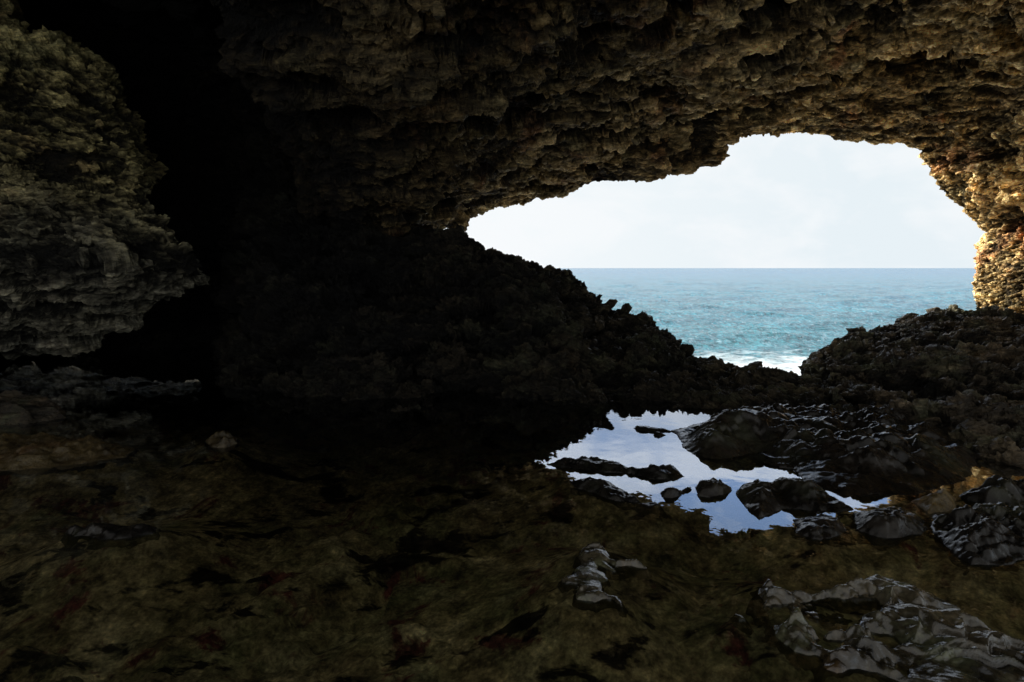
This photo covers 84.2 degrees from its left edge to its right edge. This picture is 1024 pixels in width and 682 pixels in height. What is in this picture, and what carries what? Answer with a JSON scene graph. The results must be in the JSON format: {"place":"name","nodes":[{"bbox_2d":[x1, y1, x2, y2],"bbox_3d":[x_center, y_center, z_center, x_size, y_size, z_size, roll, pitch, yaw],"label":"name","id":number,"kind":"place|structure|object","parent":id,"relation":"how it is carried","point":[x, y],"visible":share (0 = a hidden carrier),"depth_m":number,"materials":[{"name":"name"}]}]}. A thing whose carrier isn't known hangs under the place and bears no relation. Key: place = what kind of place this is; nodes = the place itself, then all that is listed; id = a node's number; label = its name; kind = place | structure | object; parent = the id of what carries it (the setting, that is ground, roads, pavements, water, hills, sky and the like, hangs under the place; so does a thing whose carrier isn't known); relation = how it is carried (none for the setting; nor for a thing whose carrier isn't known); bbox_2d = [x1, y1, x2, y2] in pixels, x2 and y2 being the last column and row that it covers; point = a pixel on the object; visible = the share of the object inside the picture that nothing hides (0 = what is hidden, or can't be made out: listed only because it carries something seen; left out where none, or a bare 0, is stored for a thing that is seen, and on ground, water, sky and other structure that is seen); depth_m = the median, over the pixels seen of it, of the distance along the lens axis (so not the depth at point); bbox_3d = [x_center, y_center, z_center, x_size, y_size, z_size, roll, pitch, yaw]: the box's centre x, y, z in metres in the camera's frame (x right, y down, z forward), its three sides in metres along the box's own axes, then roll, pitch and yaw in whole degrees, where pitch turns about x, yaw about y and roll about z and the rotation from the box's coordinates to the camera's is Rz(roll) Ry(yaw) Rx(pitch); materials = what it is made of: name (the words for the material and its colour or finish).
{"place":"outdoors","nodes":[
{"label":"outdoors","id":0,"kind":"place"},
{"bbox_2d":[18,0,225,53],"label":"cave wall","id":1,"kind":"structure","parent":0,"point":[194,24],"depth_m":11.31,"materials":[{"name":"black stone"}]},
{"bbox_2d":[0,0,209,360],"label":"overhanging rock","id":2,"kind":"object","parent":1,"relation":"attached to","point":[93,251],"visible":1,"depth_m":8.02,"materials":[{"name":"brown stone"}]},
{"bbox_2d":[0,346,889,404],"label":"rock","id":3,"kind":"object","parent":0,"point":[107,372],"depth_m":8.66,"materials":[{"name":"black stone"}]},
{"bbox_2d":[62,18,940,432],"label":"rock ridge","id":4,"kind":"object","parent":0,"point":[296,310],"visible":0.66,"depth_m":8.69,"materials":[{"name":"black stone"}]},
{"bbox_2d":[0,388,1023,681],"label":"pool bed","id":5,"kind":"object","parent":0,"point":[308,548],"visible":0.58,"depth_m":3.44,"materials":[{"name":"brown stone"}]},
{"bbox_2d":[0,390,69,427],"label":"boulder","id":6,"kind":"object","parent":5,"relation":"on","point":[19,409],"visible":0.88,"depth_m":6.02,"materials":[{"name":"stone"}]},
{"bbox_2d":[0,431,138,476],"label":"flat rock","id":7,"kind":"object","parent":5,"relation":"on","point":[39,453],"visible":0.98,"depth_m":4.77,"materials":[{"name":"brown stone"}]},
{"bbox_2d":[60,522,160,549],"bbox_3d":[-2.453,1.222,3.477,0.766,0.236,0.402,0,7,0],"label":"flat rock","id":8,"kind":"object","parent":5,"relation":"on","point":[97,536],"visible":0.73,"depth_m":3.42,"materials":[{"name":"grey stone"}]},
{"bbox_2d":[204,430,238,451],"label":"boulder","id":9,"kind":"object","parent":5,"relation":"on","point":[222,441],"visible":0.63,"depth_m":5.17,"materials":[{"name":"brown stone"}]},
{"bbox_2d":[567,477,639,509],"bbox_3d":[0.675,1.132,4.119,0.820,0.258,0.450,7,10,42],"label":"pool rock","id":10,"kind":"object","parent":5,"relation":"on","point":[607,491],"visible":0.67,"depth_m":4.04,"materials":[{"name":"black stone"}]},
{"bbox_2d":[557,542,651,617],"bbox_3d":[0.487,1.291,2.999,0.590,0.212,0.780,3,8,24],"label":"jagged rock","id":11,"kind":"object","parent":5,"relation":"on","point":[595,565],"visible":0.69,"depth_m":2.96,"materials":[{"name":"grey stone"}]},
{"bbox_2d":[543,456,688,483],"bbox_3d":[0.838,1.076,4.561,1.317,0.266,0.494,2,8,19],"label":"pool rock","id":12,"kind":"object","parent":5,"relation":"on","point":[596,467],"visible":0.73,"depth_m":4.47,"materials":[{"name":"black stone"}]},
{"bbox_2d":[630,425,670,436],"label":"pool rock","id":13,"kind":"object","parent":5,"relation":"on","point":[644,431],"visible":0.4,"depth_m":5.59,"materials":[{"name":"black stone"}]},
{"bbox_2d":[635,502,667,518],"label":"pool rock","id":14,"kind":"object","parent":5,"relation":"on","point":[650,510],"visible":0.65,"depth_m":3.84,"materials":[{"name":"black stone"}]},
{"bbox_2d":[649,431,667,441],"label":"pool rock","id":15,"kind":"object","parent":5,"relation":"on","point":[656,436],"visible":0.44,"depth_m":5.45,"materials":[{"name":"black stone"}]},
{"bbox_2d":[658,487,693,503],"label":"pool rock","id":16,"kind":"object","parent":5,"relation":"on","point":[672,495],"visible":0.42,"depth_m":4.00,"materials":[{"name":"black stone"}]},
{"bbox_2d":[693,477,733,501],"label":"pool rock","id":17,"kind":"object","parent":5,"relation":"on","point":[711,489],"visible":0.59,"depth_m":4.04,"materials":[{"name":"black stone"}]},
{"bbox_2d":[729,614,753,634],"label":"pool rock","id":18,"kind":"object","parent":5,"relation":"on","point":[740,623],"visible":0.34,"depth_m":2.59,"materials":[{"name":"stone"}]},
{"bbox_2d":[748,453,793,470],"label":"pool rock","id":19,"kind":"object","parent":5,"relation":"on","point":[768,460],"visible":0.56,"depth_m":4.66,"materials":[{"name":"black stone"}]},
{"bbox_2d":[731,477,854,524],"bbox_3d":[1.934,1.118,3.944,0.925,0.327,0.751,0,7,0],"label":"pool rock","id":20,"kind":"object","parent":5,"relation":"on","point":[758,501],"visible":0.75,"depth_m":3.83,"materials":[{"name":"black stone"}]},
{"bbox_2d":[790,513,855,546],"bbox_3d":[1.907,1.215,3.522,0.568,0.233,0.547,0,7,0],"label":"pool rock","id":21,"kind":"object","parent":5,"relation":"on","point":[821,529],"visible":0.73,"depth_m":3.43,"materials":[{"name":"grey stone"}]},
{"bbox_2d":[670,403,981,504],"bbox_3d":[2.897,0.892,5.131,2.910,0.482,2.518,0,7,0],"label":"rock mound","id":22,"kind":"object","parent":5,"relation":"on","point":[881,455],"visible":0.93,"depth_m":4.72,"materials":[{"name":"black stone"}]},
{"bbox_2d":[745,574,1023,681],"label":"foreground rock","id":23,"kind":"object","parent":5,"relation":"on","point":[935,638],"visible":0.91,"depth_m":2.43,"materials":[{"name":"grey stone"}]},
{"bbox_2d":[848,506,928,550],"bbox_3d":[2.368,1.181,3.594,0.739,0.284,0.556,-2,8,-15],"label":"pool rock","id":24,"kind":"object","parent":5,"relation":"on","point":[894,527],"visible":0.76,"depth_m":3.45,"materials":[{"name":"grey stone"}]},
{"bbox_2d":[906,489,960,517],"bbox_3d":[2.912,1.157,3.878,0.637,0.267,0.439,-4,8,-26],"label":"pool rock","id":25,"kind":"object","parent":5,"relation":"on","point":[942,501],"visible":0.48,"depth_m":3.81,"materials":[{"name":"brown stone"}]},
{"bbox_2d":[928,502,1023,575],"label":"pool rock","id":26,"kind":"object","parent":5,"relation":"on","point":[984,536],"visible":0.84,"depth_m":3.27,"materials":[{"name":"grey stone"}]},
{"bbox_2d":[956,474,1023,506],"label":"pool rock","id":27,"kind":"object","parent":5,"relation":"on","point":[997,488],"visible":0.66,"depth_m":3.87,"materials":[{"name":"grey stone"}]},
{"bbox_2d":[210,0,1023,236],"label":"cave ceiling","id":28,"kind":"structure","parent":0,"point":[396,118],"depth_m":8.05,"materials":[{"name":"brown stone"}]},
{"bbox_2d":[443,132,986,267],"label":"sky","id":29,"kind":"structure","parent":0,"point":[792,200],"materials":[{"name":"white"}]},
{"bbox_2d":[556,268,976,375],"bbox_3d":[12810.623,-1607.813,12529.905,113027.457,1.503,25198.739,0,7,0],"label":"sea","id":30,"kind":"structure","parent":0,"point":[788,319],"depth_m":130.10,"materials":[{"name":"liquid"}]},
{"bbox_2d":[798,304,1023,480],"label":"rock ledge","id":31,"kind":"object","parent":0,"point":[954,371],"visible":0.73,"depth_m":7.30,"materials":[{"name":"black stone"}]},
{"bbox_2d":[922,139,1023,313],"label":"rock pillar","id":32,"kind":"object","parent":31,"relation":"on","point":[982,184],"visible":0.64,"depth_m":13.09,"materials":[{"name":"beige stone"}]}
]}

